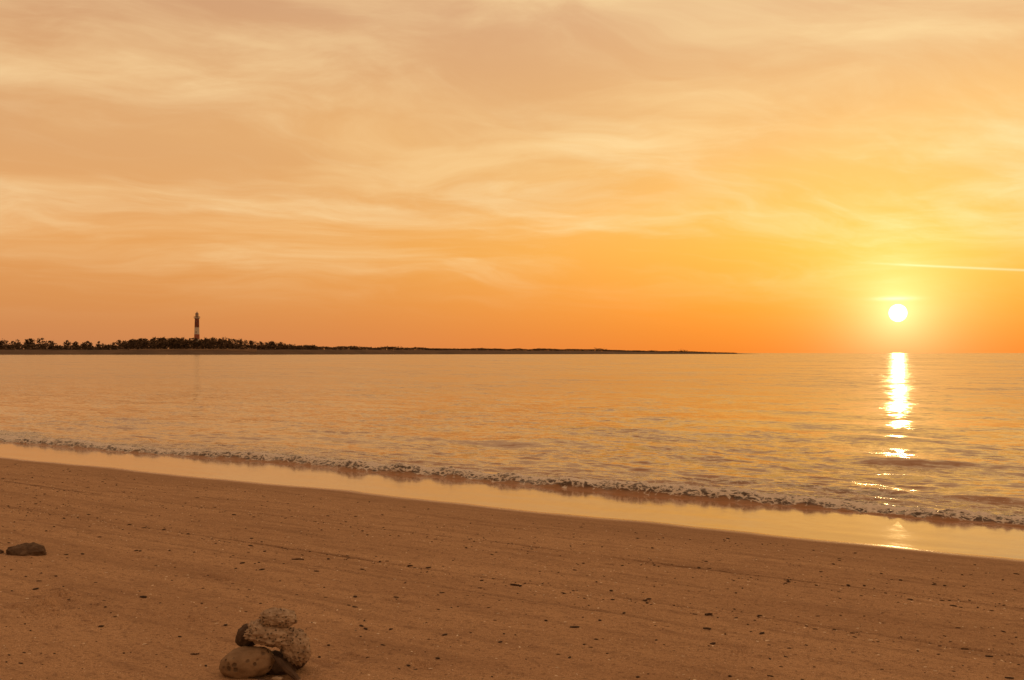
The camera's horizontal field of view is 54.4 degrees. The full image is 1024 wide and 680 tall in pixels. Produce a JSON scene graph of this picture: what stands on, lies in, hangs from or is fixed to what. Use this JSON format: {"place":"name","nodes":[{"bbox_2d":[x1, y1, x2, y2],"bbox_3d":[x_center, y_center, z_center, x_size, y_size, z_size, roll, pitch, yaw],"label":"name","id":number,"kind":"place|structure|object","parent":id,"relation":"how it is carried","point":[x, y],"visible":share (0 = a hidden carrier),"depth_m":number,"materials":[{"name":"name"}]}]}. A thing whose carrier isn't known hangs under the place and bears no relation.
{"place":"outdoors","nodes":[
{"label":"outdoors","id":0,"kind":"place"},
{"bbox_2d":[0,349,743,354],"bbox_3d":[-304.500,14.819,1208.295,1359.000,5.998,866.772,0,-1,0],"label":"headland","id":1,"kind":"structure","parent":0,"point":[154,352],"depth_m":940.19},
{"bbox_2d":[117,348,256,351],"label":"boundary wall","id":2,"kind":"structure","parent":1,"relation":"on","point":[249,350],"depth_m":898.82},
{"bbox_2d":[194,312,199,342],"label":"lighthouse","id":3,"kind":"object","parent":1,"relation":"on","point":[196,328],"visible":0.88,"depth_m":933.49,"materials":[{"name":"multicoloured paint"}]},
{"bbox_2d":[0,336,729,352],"bbox_3d":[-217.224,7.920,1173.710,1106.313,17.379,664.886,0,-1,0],"label":"distant tree line","id":4,"kind":"object","parent":1,"relation":"on","point":[169,343],"visible":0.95,"depth_m":917.26,"materials":[{"name":"green plant"}]},
{"bbox_2d":[0,442,1023,679],"bbox_3d":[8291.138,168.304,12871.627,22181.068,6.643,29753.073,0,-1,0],"label":"sand beach","id":5,"kind":"structure","parent":0,"point":[597,519],"depth_m":5.21,"materials":[{"name":"brown sand"}]},
{"bbox_2d":[0,542,46,555],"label":"dark beach stone","id":6,"kind":"object","parent":5,"relation":"on","point":[30,549],"visible":0.58,"depth_m":5.46,"materials":[{"name":"brown stone"}]},
{"bbox_2d":[219,607,310,679],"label":"stone pile","id":7,"kind":"object","parent":5,"relation":"on","point":[271,628],"visible":1,"depth_m":3.28,"materials":[{"name":"brown stone"}]},
{"bbox_2d":[0,464,1023,679],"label":"shell fragments","id":8,"kind":"object","parent":5,"relation":"on","point":[708,628],"visible":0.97,"depth_m":5.16,"materials":[{"name":"brown"}]},
{"bbox_2d":[0,353,1023,526],"bbox_3d":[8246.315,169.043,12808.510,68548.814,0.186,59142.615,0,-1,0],"label":"sea","id":9,"kind":"structure","parent":0,"point":[888,434],"depth_m":21.14,"materials":[{"name":"liquid"}]},
{"bbox_2d":[0,0,1023,352],"label":"sky","id":10,"kind":"structure","parent":0,"point":[732,176],"materials":[{"name":"orange"}]}
]}

